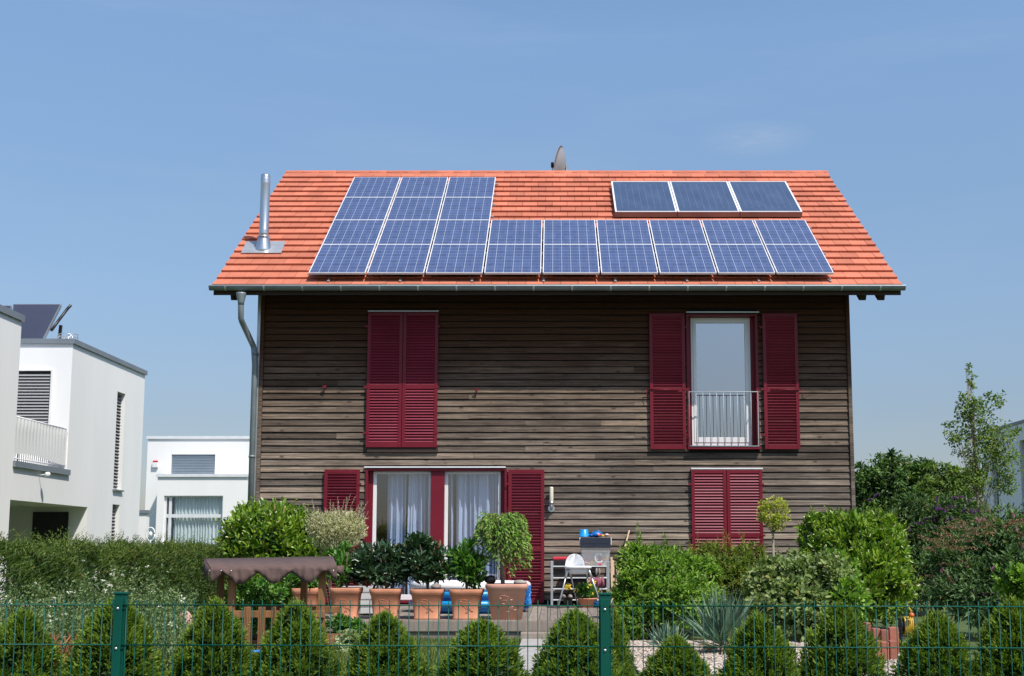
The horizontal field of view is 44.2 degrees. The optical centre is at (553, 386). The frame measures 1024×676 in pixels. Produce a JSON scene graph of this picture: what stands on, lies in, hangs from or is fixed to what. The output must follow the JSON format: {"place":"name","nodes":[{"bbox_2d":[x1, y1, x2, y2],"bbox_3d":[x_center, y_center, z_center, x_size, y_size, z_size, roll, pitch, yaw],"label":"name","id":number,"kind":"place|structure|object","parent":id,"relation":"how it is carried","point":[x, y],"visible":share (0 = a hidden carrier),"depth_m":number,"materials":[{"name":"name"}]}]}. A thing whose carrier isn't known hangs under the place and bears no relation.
{"place":"outdoors","nodes":[
{"label":"outdoors","id":0,"kind":"place"},
{"bbox_2d":[138,510,151,544],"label":"garden wall","id":1,"kind":"structure","parent":0,"point":[144,515],"depth_m":39.77,"materials":[{"name":"white"}]},
{"bbox_2d":[145,436,249,560],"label":"white house","id":2,"kind":"structure","parent":0,"point":[198,485],"depth_m":44.02,"materials":[{"name":"paint"}]},
{"bbox_2d":[152,460,157,467],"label":"alarm box","id":3,"kind":"object","parent":2,"relation":"attached to","point":[154,463],"visible":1,"depth_m":44.94,"materials":[{"name":"white paint"}]},
{"bbox_2d":[163,496,222,544],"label":"window","id":4,"kind":"structure","parent":2,"relation":"in","point":[198,514],"depth_m":43.91,"materials":[{"name":"glass"}]},
{"bbox_2d":[227,636,521,675],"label":"lawn grass","id":5,"kind":"structure","parent":0,"point":[433,655],"depth_m":13.98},
{"bbox_2d":[3,563,989,675],"bbox_3d":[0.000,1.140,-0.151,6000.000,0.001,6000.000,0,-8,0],"label":"ground","id":6,"kind":"structure","parent":0,"point":[963,627],"depth_m":19.20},
{"bbox_2d":[0,606,64,675],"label":"thuja","id":7,"kind":"object","parent":6,"relation":"on","point":[28,649],"visible":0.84,"depth_m":7.06,"materials":[{"name":"green plant"}]},
{"bbox_2d":[50,630,77,667],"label":"dry brown stems","id":8,"kind":"object","parent":6,"relation":"on","point":[55,638],"visible":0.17,"depth_m":7.46,"materials":[{"name":"brown plant"}]},
{"bbox_2d":[0,304,147,607],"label":"white house","id":9,"kind":"structure","parent":6,"relation":"on","point":[71,415],"depth_m":30.94,"materials":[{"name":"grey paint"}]},
{"bbox_2d":[28,512,68,599],"bbox_3d":[-12.496,4.192,31.157,0.870,2.147,0.059,0,-8,0],"label":"entrance door","id":10,"kind":"structure","parent":9,"relation":"in","point":[44,522],"depth_m":31.23,"materials":[{"name":"black"}]},
{"bbox_2d":[58,333,78,339],"bbox_3d":[-12.114,-1.138,31.419,0.496,0.301,0.496,0,-8,0],"label":"ring aerial","id":11,"kind":"object","parent":9,"relation":"on","point":[68,336],"visible":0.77,"depth_m":31.30,"materials":[{"name":"metal"}]},
{"bbox_2d":[0,565,201,675],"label":"weed stalks","id":12,"kind":"object","parent":6,"relation":"on","point":[83,597],"visible":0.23,"depth_m":9.49,"materials":[{"name":"green plant"}]},
{"bbox_2d":[3,565,184,637],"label":"white wild flowers","id":13,"kind":"object","parent":12,"relation":"attached to","point":[69,592],"visible":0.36,"depth_m":9.54,"materials":[{"name":"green plant"}]},
{"bbox_2d":[58,597,167,675],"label":"thuja","id":14,"kind":"object","parent":6,"relation":"on","point":[105,650],"visible":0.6,"depth_m":6.78,"materials":[{"name":"green plant"}]},
{"bbox_2d":[0,527,236,634],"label":"conifer hedge","id":15,"kind":"object","parent":6,"relation":"on","point":[183,561],"visible":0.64,"depth_m":13.91,"materials":[{"name":"green plant"}]},
{"bbox_2d":[145,527,154,541],"bbox_3d":[-12.087,5.168,37.647,0.294,1.910,0.095,0,-8,0],"label":"garden fan","id":16,"kind":"object","parent":6,"relation":"on","point":[150,533],"visible":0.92,"depth_m":37.72},
{"bbox_2d":[164,594,258,675],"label":"thuja","id":17,"kind":"object","parent":6,"relation":"on","point":[217,639],"visible":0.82,"depth_m":7.08,"materials":[{"name":"green plant"}]},
{"bbox_2d":[224,575,289,639],"bbox_3d":[-3.605,2.708,15.097,0.858,0.893,1.477,0,-8,0],"label":"green perennial","id":18,"kind":"object","parent":6,"relation":"on","point":[256,590],"visible":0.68,"depth_m":15.19,"materials":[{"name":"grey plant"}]},
{"bbox_2d":[211,494,331,626],"bbox_3d":[-4.315,2.701,19.339,1.864,2.098,1.846,3,-8,-19],"label":"laurel bush","id":19,"kind":"object","parent":6,"relation":"on","point":[249,532],"visible":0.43,"depth_m":19.01,"materials":[{"name":"green plant"}]},
{"bbox_2d":[202,556,343,649],"bbox_3d":[-3.242,2.486,14.262,1.868,1.106,1.330,0,-8,0],"label":"roofed sandbox","id":20,"kind":"object","parent":6,"relation":"on","point":[275,570],"visible":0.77,"depth_m":13.81,"materials":[{"name":"brown wood"}]},
{"bbox_2d":[244,597,345,675],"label":"thuja","id":21,"kind":"object","parent":6,"relation":"on","point":[295,650],"visible":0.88,"depth_m":6.95,"materials":[{"name":"green plant"}]},
{"bbox_2d":[302,494,367,613],"bbox_3d":[-3.169,2.554,18.215,0.979,2.008,0.875,0,-8,0],"label":"variegated willow","id":22,"kind":"object","parent":6,"relation":"on","point":[326,526],"visible":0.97,"depth_m":18.15,"materials":[{"name":"green plant"}]},
{"bbox_2d":[332,628,358,652],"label":"sedum clump","id":23,"kind":"object","parent":6,"relation":"on","point":[344,638],"visible":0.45,"depth_m":14.24,"materials":[{"name":"green plant"}]},
{"bbox_2d":[325,612,367,634],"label":"green perennial","id":24,"kind":"object","parent":6,"relation":"on","point":[344,623],"visible":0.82,"depth_m":15.63,"materials":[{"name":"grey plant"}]},
{"bbox_2d":[335,609,432,675],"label":"thuja","id":25,"kind":"object","parent":6,"relation":"on","point":[383,651],"visible":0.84,"depth_m":6.96,"materials":[{"name":"green plant"}]},
{"bbox_2d":[315,606,626,640],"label":"wooden terrace","id":26,"kind":"structure","parent":6,"relation":"on","point":[512,624],"depth_m":16.42,"materials":[{"name":"grey wood"}]},
{"bbox_2d":[291,588,317,618],"bbox_3d":[-3.320,2.915,16.896,0.364,0.405,0.364,0,-8,0],"label":"terracotta pot","id":27,"kind":"object","parent":26,"relation":"on","point":[313,594],"visible":0.3,"depth_m":16.75,"materials":[{"name":"ceramic"}]},
{"bbox_2d":[283,573,318,587],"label":"pot shrub","id":28,"kind":"object","parent":27,"relation":"in","point":[291,578],"visible":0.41,"depth_m":16.85,"materials":[{"name":"green plant"}]},
{"bbox_2d":[329,587,362,618],"bbox_3d":[-2.781,2.908,16.872,0.414,0.413,0.414,0,-8,0],"label":"terracotta pot","id":29,"kind":"object","parent":26,"relation":"on","point":[345,595],"visible":0.77,"depth_m":16.70,"materials":[{"name":"ceramic"}]},
{"bbox_2d":[324,540,357,587],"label":"pot shrub","id":30,"kind":"object","parent":29,"relation":"on","point":[340,555],"visible":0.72,"depth_m":16.94,"materials":[{"name":"green plant"}]},
{"bbox_2d":[343,586,389,613],"bbox_3d":[-2.666,3.042,17.956,0.652,0.390,0.400,0,-8,0],"label":"white bench","id":31,"kind":"object","parent":26,"relation":"on","point":[365,596],"visible":0.26,"depth_m":17.76,"materials":[{"name":"wood"}]},
{"bbox_2d":[369,588,402,617],"bbox_3d":[-2.249,2.914,16.874,0.420,0.400,0.420,0,-8,0],"label":"terracotta pot","id":32,"kind":"object","parent":26,"relation":"on","point":[384,596],"visible":0.73,"depth_m":16.70,"materials":[{"name":"ceramic"}]},
{"bbox_2d":[345,538,410,588],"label":"rhododendron","id":33,"kind":"object","parent":32,"relation":"on","point":[377,564],"visible":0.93,"depth_m":16.86,"materials":[{"name":"green plant"}]},
{"bbox_2d":[410,588,444,619],"bbox_3d":[-1.690,2.912,16.836,0.445,0.395,0.445,0,-8,0],"label":"terracotta pot","id":34,"kind":"object","parent":26,"relation":"on","point":[425,595],"visible":0.93,"depth_m":16.65,"materials":[{"name":"ceramic"}]},
{"bbox_2d":[390,530,451,588],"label":"rhododendron","id":35,"kind":"object","parent":34,"relation":"on","point":[422,553],"visible":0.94,"depth_m":16.85,"materials":[{"name":"green plant"}]},
{"bbox_2d":[431,583,440,588],"bbox_3d":[-1.569,2.673,16.795,0.139,0.089,0.110,0,-8,0],"label":"stone","id":36,"kind":"object","parent":34,"relation":"on","point":[435,586],"visible":0.99,"depth_m":16.76,"materials":[{"name":"white stone"}]},
{"bbox_2d":[449,588,483,619],"bbox_3d":[-1.169,2.913,16.842,0.457,0.395,0.457,0,-8,0],"label":"terracotta pot","id":37,"kind":"object","parent":26,"relation":"on","point":[463,596],"visible":0.9,"depth_m":16.65,"materials":[{"name":"ceramic"}]},
{"bbox_2d":[442,535,492,588],"bbox_3d":[-1.164,2.392,16.894,0.694,0.778,0.738,0,-8,0],"label":"pot laurel","id":38,"kind":"object","parent":37,"relation":"on","point":[467,568],"visible":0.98,"depth_m":16.81,"materials":[{"name":"green plant"}]},
{"bbox_2d":[410,580,531,613],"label":"paddling pool","id":39,"kind":"structure","parent":26,"relation":"on","point":[446,585],"depth_m":18.19,"materials":[{"name":"blue plastic"}]},
{"bbox_2d":[485,583,527,619],"bbox_3d":[-0.625,2.871,16.803,0.569,0.467,0.569,0,-8,0],"label":"terracotta pot","id":40,"kind":"object","parent":26,"relation":"on","point":[512,593],"visible":0.98,"depth_m":16.57,"materials":[{"name":"ceramic"}]},
{"bbox_2d":[484,575,495,583],"bbox_3d":[-0.849,2.583,16.787,0.152,0.127,0.140,0,-8,0],"label":"dark ball","id":41,"kind":"object","parent":40,"relation":"in","point":[490,579],"visible":0.87,"depth_m":16.74,"materials":[{"name":"black plastic"}]},
{"bbox_2d":[472,511,533,583],"bbox_3d":[-0.690,2.178,16.903,0.865,0.997,0.858,0,-8,0],"label":"weeping willow standard","id":42,"kind":"object","parent":40,"relation":"in","point":[509,529],"visible":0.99,"depth_m":16.76,"materials":[{"name":"green plant"}]},
{"bbox_2d":[513,580,526,583],"bbox_3d":[-0.446,2.607,16.697,0.187,0.078,0.149,0,-8,0],"label":"stone","id":43,"kind":"object","parent":40,"relation":"on","point":[519,582],"visible":0.93,"depth_m":16.65,"materials":[{"name":"white stone"}]},
{"bbox_2d":[524,585,530,607],"bbox_3d":[-0.363,2.835,16.975,0.125,0.307,0.109,0,-8,0],"label":"blue net","id":44,"kind":"object","parent":40,"relation":"hanging from","point":[528,595],"visible":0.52,"depth_m":16.94,"materials":[{"name":"plastic"}]},
{"bbox_2d":[563,584,572,604],"bbox_3d":[0.231,3.445,20.798,0.176,0.376,0.177,0,-8,0],"label":"flower pot","id":45,"kind":"object","parent":26,"relation":"on","point":[569,599],"visible":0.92,"depth_m":20.74,"materials":[{"name":"black plastic"}]},
{"bbox_2d":[558,554,598,608],"bbox_3d":[0.417,3.116,20.130,0.736,0.862,0.554,0,-8,0],"label":"chair","id":46,"kind":"object","parent":26,"relation":"on","point":[574,563],"visible":1,"depth_m":20.00,"materials":[{"name":"white plastic"}]},
{"bbox_2d":[551,561,609,604],"bbox_3d":[0.438,3.310,21.159,0.982,0.737,0.384,0,-8,0],"label":"shelf rack","id":47,"kind":"object","parent":26,"relation":"on","point":[607,566],"visible":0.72,"depth_m":20.98,"materials":[{"name":"metal"}]},
{"bbox_2d":[554,560,565,565],"bbox_3d":[0.166,2.976,21.188,0.333,0.090,0.330,0,-8,0],"label":"black crate","id":48,"kind":"object","parent":47,"relation":"on","point":[559,562],"visible":0.56,"depth_m":21.02,"materials":[{"name":"plastic"}]},
{"bbox_2d":[553,557,567,559],"bbox_3d":[0.141,2.900,21.188,0.323,0.058,0.330,0,-8,0],"label":"red cushion","id":49,"kind":"object","parent":48,"relation":"on","point":[559,558],"visible":0.56,"depth_m":21.02,"materials":[{"name":"fabric"}]},
{"bbox_2d":[553,568,585,576],"bbox_3d":[0.264,3.141,21.211,0.558,0.150,0.297,0,-8,0],"label":"black box","id":50,"kind":"object","parent":47,"relation":"on","point":[558,572],"visible":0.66,"depth_m":21.07,"materials":[{"name":"plastic"}]},
{"bbox_2d":[575,580,605,587],"bbox_3d":[0.616,3.332,21.186,0.525,0.130,0.297,0,-8,0],"label":"black box","id":51,"kind":"object","parent":47,"relation":"on","point":[578,581],"visible":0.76,"depth_m":21.05,"materials":[{"name":"plastic"}]},
{"bbox_2d":[579,537,611,547],"bbox_3d":[0.700,2.788,21.223,0.539,0.472,0.410,0,-8,0],"label":"storage tub","id":52,"kind":"object","parent":47,"relation":"on","point":[595,542],"visible":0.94,"depth_m":21.05,"materials":[{"name":"white plastic"}]},
{"bbox_2d":[579,529,588,536],"bbox_3d":[0.510,2.479,21.228,0.174,0.127,0.176,0,-8,0],"label":"blue bucket","id":53,"kind":"object","parent":52,"relation":"on","point":[583,532],"visible":1,"depth_m":21.17,"materials":[{"name":"plastic"}]},
{"bbox_2d":[584,551,606,563],"bbox_3d":[0.705,2.884,21.197,0.399,0.214,0.166,0,-8,0],"label":"toy pile","id":54,"kind":"object","parent":52,"relation":"in","point":[591,558],"visible":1,"depth_m":21.16,"materials":[{"name":"grey plastic"}]},
{"bbox_2d":[588,530,602,537],"bbox_3d":[0.703,2.491,21.232,0.270,0.123,0.226,0,-8,0],"label":"blue bag","id":55,"kind":"object","parent":52,"relation":"on","point":[594,534],"visible":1,"depth_m":21.20,"materials":[{"name":"plastic"}]},
{"bbox_2d":[594,553,602,562],"bbox_3d":[0.751,2.878,21.090,0.148,0.172,0.028,0,-8,0],"label":"white ring toy","id":56,"kind":"object","parent":52,"relation":"in","point":[595,557],"visible":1,"depth_m":21.08,"materials":[{"name":"plastic"}]},
{"bbox_2d":[597,533,609,536],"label":"bright beach toys","id":57,"kind":"object","parent":52,"relation":"on","point":[600,534],"visible":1,"depth_m":21.14},
{"bbox_2d":[589,577,604,587],"bbox_3d":[0.715,3.276,21.023,0.267,0.175,0.158,0,-8,0],"label":"woven cloth","id":58,"kind":"object","parent":47,"relation":"on","point":[600,582],"visible":0.77,"depth_m":20.97,"materials":[{"name":"pink fabric"}]},
{"bbox_2d":[573,578,601,607],"bbox_3d":[0.537,3.335,20.341,0.484,0.474,0.514,0,-8,0],"label":"flower planter","id":59,"kind":"object","parent":26,"relation":"on","point":[581,591],"visible":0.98,"depth_m":20.23,"materials":[{"name":"ceramic"}]},
{"bbox_2d":[610,557,623,592],"bbox_3d":[1.132,3.309,21.391,0.325,0.805,0.239,0,-8,0],"label":"folding chair","id":60,"kind":"object","parent":26,"relation":"on","point":[612,570],"visible":0.23,"depth_m":21.45,"materials":[{"name":"brown wood"}]},
{"bbox_2d":[611,530,629,597],"bbox_3d":[1.115,3.082,21.419,0.499,1.266,0.026,6,-10,-39],"label":"broom handle","id":61,"kind":"object","parent":26,"relation":"on","point":[622,558],"visible":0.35,"depth_m":21.54,"materials":[{"name":"brown wood"}]},
{"bbox_2d":[431,615,530,675],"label":"thuja","id":62,"kind":"object","parent":6,"relation":"on","point":[481,639],"visible":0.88,"depth_m":6.90,"materials":[{"name":"green plant"}]},
{"bbox_2d":[0,592,1023,675],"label":"wire fence","id":63,"kind":"object","parent":6,"relation":"on","point":[119,636],"visible":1,"depth_m":6.31,"materials":[{"name":"metal"}]},
{"bbox_2d":[529,606,625,675],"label":"thuja","id":64,"kind":"object","parent":6,"relation":"on","point":[572,651],"visible":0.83,"depth_m":6.93,"materials":[{"name":"green plant"}]},
{"bbox_2d":[611,606,635,675],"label":"thuja","id":65,"kind":"object","parent":6,"relation":"on","point":[618,638],"visible":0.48,"depth_m":7.73,"materials":[{"name":"green plant"}]},
{"bbox_2d":[606,520,727,639],"bbox_3d":[1.512,2.579,16.777,1.692,1.600,1.630,0,-8,0],"label":"forsythia bush","id":66,"kind":"object","parent":6,"relation":"on","point":[648,574],"visible":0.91,"depth_m":16.58,"materials":[{"name":"green plant"}]},
{"bbox_2d":[638,632,721,675],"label":"thuja","id":67,"kind":"object","parent":6,"relation":"on","point":[698,669],"visible":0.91,"depth_m":6.87,"materials":[{"name":"green plant"}]},
{"bbox_2d":[685,528,767,617],"bbox_3d":[2.485,2.766,17.849,1.278,1.499,1.397,0,-8,0],"label":"weigela bush","id":68,"kind":"object","parent":6,"relation":"on","point":[733,566],"visible":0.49,"depth_m":17.78,"materials":[{"name":"green plant"}]},
{"bbox_2d":[712,607,801,675],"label":"thuja","id":69,"kind":"object","parent":6,"relation":"on","point":[759,652],"visible":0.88,"depth_m":6.86,"materials":[{"name":"green plant"}]},
{"bbox_2d":[627,640,906,675],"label":"gravel bed","id":70,"kind":"object","parent":6,"relation":"on","point":[718,651],"visible":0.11,"depth_m":14.36,"materials":[{"name":"grey gravel"}]},
{"bbox_2d":[644,619,690,647],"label":"yucca","id":71,"kind":"object","parent":70,"relation":"on","point":[658,636],"visible":0.41,"depth_m":13.34,"materials":[{"name":"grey plant"}]},
{"bbox_2d":[672,584,773,653],"bbox_3d":[1.890,2.589,13.995,1.074,0.841,1.279,1,-8,-10],"label":"yucca","id":72,"kind":"object","parent":70,"relation":"on","point":[718,625],"visible":0.69,"depth_m":13.99,"materials":[{"name":"green plant"}]},
{"bbox_2d":[740,544,870,641],"bbox_3d":[3.233,2.695,16.388,1.634,1.269,1.755,0,-8,0],"label":"viburnum bush","id":73,"kind":"object","parent":70,"relation":"on","point":[799,578],"visible":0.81,"depth_m":16.10,"materials":[{"name":"green plant"}]},
{"bbox_2d":[863,622,898,659],"bbox_3d":[3.688,2.856,14.079,0.368,0.324,1.964,-2,-8,11],"label":"clay palisade","id":74,"kind":"object","parent":70,"relation":"on","point":[892,638],"visible":0.51,"depth_m":14.30,"materials":[{"name":"orange ceramic"}]},
{"bbox_2d":[756,495,790,556],"bbox_3d":[3.582,2.805,20.419,0.572,2.085,0.596,-2,-8,18],"label":"ball tree","id":75,"kind":"object","parent":6,"relation":"on","point":[774,520],"visible":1,"depth_m":20.43,"materials":[{"name":"green plant"}]},
{"bbox_2d":[796,598,887,675],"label":"thuja","id":76,"kind":"object","parent":6,"relation":"on","point":[841,642],"visible":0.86,"depth_m":6.90,"materials":[{"name":"green plant"}]},
{"bbox_2d":[821,547,872,620],"bbox_3d":[3.729,2.703,16.340,0.717,1.235,1.430,0,-8,0],"label":"light green shrub","id":77,"kind":"object","parent":6,"relation":"on","point":[858,596],"visible":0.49,"depth_m":15.87,"materials":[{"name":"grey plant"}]},
{"bbox_2d":[793,500,924,627],"bbox_3d":[4.634,2.739,19.263,1.826,2.034,1.993,7,-11,-44],"label":"laurel bush","id":78,"kind":"object","parent":6,"relation":"on","point":[878,547],"visible":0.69,"depth_m":18.91,"materials":[{"name":"green plant"}]},
{"bbox_2d":[854,447,938,518],"bbox_3d":[10.173,3.982,37.790,3.039,4.311,2.784,0,-8,0],"label":"dark tree","id":79,"kind":"object","parent":6,"relation":"on","point":[891,474],"visible":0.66,"depth_m":37.51,"materials":[{"name":"green plant"}]},
{"bbox_2d":[866,489,1002,615],"bbox_3d":[7.203,3.125,23.484,2.259,2.419,2.452,-3,-8,23],"label":"purple buddleia","id":80,"kind":"object","parent":6,"relation":"on","point":[920,524],"visible":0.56,"depth_m":23.55,"materials":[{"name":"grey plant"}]},
{"bbox_2d":[889,607,984,675],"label":"thuja","id":81,"kind":"object","parent":6,"relation":"on","point":[933,652],"visible":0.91,"depth_m":6.82,"materials":[{"name":"green plant"}]},
{"bbox_2d":[856,497,1023,582],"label":"back hedge","id":82,"kind":"object","parent":6,"relation":"on","point":[991,510],"visible":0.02,"depth_m":30.81,"materials":[{"name":"green plant"}]},
{"bbox_2d":[911,461,999,527],"bbox_3d":[11.160,3.887,34.796,2.516,3.706,2.304,0,-8,0],"label":"olive tree","id":83,"kind":"object","parent":6,"relation":"on","point":[938,484],"visible":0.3,"depth_m":34.71,"materials":[{"name":"green plant"}]},
{"bbox_2d":[915,507,1023,630],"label":"spent buddleia","id":84,"kind":"object","parent":6,"relation":"on","point":[964,570],"visible":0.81,"depth_m":16.93,"materials":[{"name":"green plant"}]},
{"bbox_2d":[941,362,1023,596],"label":"slender tree","id":85,"kind":"object","parent":6,"relation":"on","point":[976,459],"visible":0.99,"depth_m":29.99,"materials":[{"name":"green plant"}]},
{"bbox_2d":[964,593,1023,675],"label":"thuja","id":86,"kind":"object","parent":6,"relation":"on","point":[1005,642],"visible":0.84,"depth_m":6.82,"materials":[{"name":"green plant"}]},
{"bbox_2d":[991,560,1023,604],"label":"leafy shrub","id":87,"kind":"object","parent":6,"relation":"on","point":[1014,585],"visible":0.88,"depth_m":14.75,"materials":[{"name":"green plant"}]},
{"bbox_2d":[0,0,1023,509],"label":"sky","id":88,"kind":"structure","parent":0,"point":[138,138],"materials":[{"name":"blue"}]},
{"bbox_2d":[519,639,545,674],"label":"paving path","id":89,"kind":"structure","parent":0,"point":[532,650],"depth_m":14.12,"materials":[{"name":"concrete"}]},
{"bbox_2d":[208,170,905,619],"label":"timber house","id":90,"kind":"structure","parent":0,"point":[446,356],"depth_m":22.05,"materials":[{"name":"wood"}]},
{"bbox_2d":[371,471,430,599],"bbox_3d":[-2.637,2.593,21.962,1.010,2.229,0.326,0,-8,0],"label":"window","id":91,"kind":"structure","parent":90,"relation":"in","point":[419,494],"depth_m":22.04,"materials":[{"name":"glass"}]},
{"bbox_2d":[444,471,500,579],"bbox_3d":[-1.412,2.594,21.964,0.974,2.229,0.329,0,-8,0],"label":"window","id":92,"kind":"structure","parent":90,"relation":"in","point":[477,491],"depth_m":22.05,"materials":[{"name":"glass"}]},
{"bbox_2d":[548,487,554,511],"bbox_3d":[-0.041,1.953,21.708,0.120,0.430,0.129,0,-8,0],"label":"wall lamp","id":93,"kind":"object","parent":90,"relation":"attached to","point":[551,507],"visible":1,"depth_m":21.67,"materials":[{"name":"white glass"}]},
{"bbox_2d":[551,146,567,170],"bbox_3d":[0.133,-4.614,27.983,0.302,1.475,0.824,-4,-8,27],"label":"satellite dish","id":94,"kind":"object","parent":90,"relation":"attached to","point":[558,163],"visible":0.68,"depth_m":27.80,"materials":[{"name":"grey paint"}]},
{"bbox_2d":[687,318,760,449],"bbox_3d":[2.958,-0.055,22.092,1.270,2.352,0.290,0,-8,0],"label":"french window","id":95,"kind":"structure","parent":90,"relation":"in","point":[720,347],"depth_m":22.19,"materials":[{"name":"glass"}]},
{"bbox_2d":[898,605,915,651],"bbox_3d":[4.112,2.817,14.627,0.174,0.549,0.240,0,-8,0],"label":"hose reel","id":96,"kind":"object","parent":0,"point":[902,626],"visible":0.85,"depth_m":14.61,"materials":[{"name":"yellow plastic"}]},
{"bbox_2d":[981,419,1023,527],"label":"white house","id":97,"kind":"structure","parent":0,"point":[1018,495],"depth_m":45.32,"materials":[{"name":"grey concrete"}]},
{"bbox_3d":[-3.027,2.173,10.306,0.184,0.406,0.166,0,-8,0],"label":"grey rock","id":98,"kind":"object","parent":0,"visible":0},
{"bbox_2d":[176,611,191,628],"bbox_3d":[-3.030,1.946,10.333,0.138,0.209,0.119,0,-8,0],"label":"pink rock","id":99,"kind":"object","parent":98,"relation":"on","point":[188,618],"visible":0.15,"depth_m":10.31,"materials":[{"name":"pink stone"}]}
]}

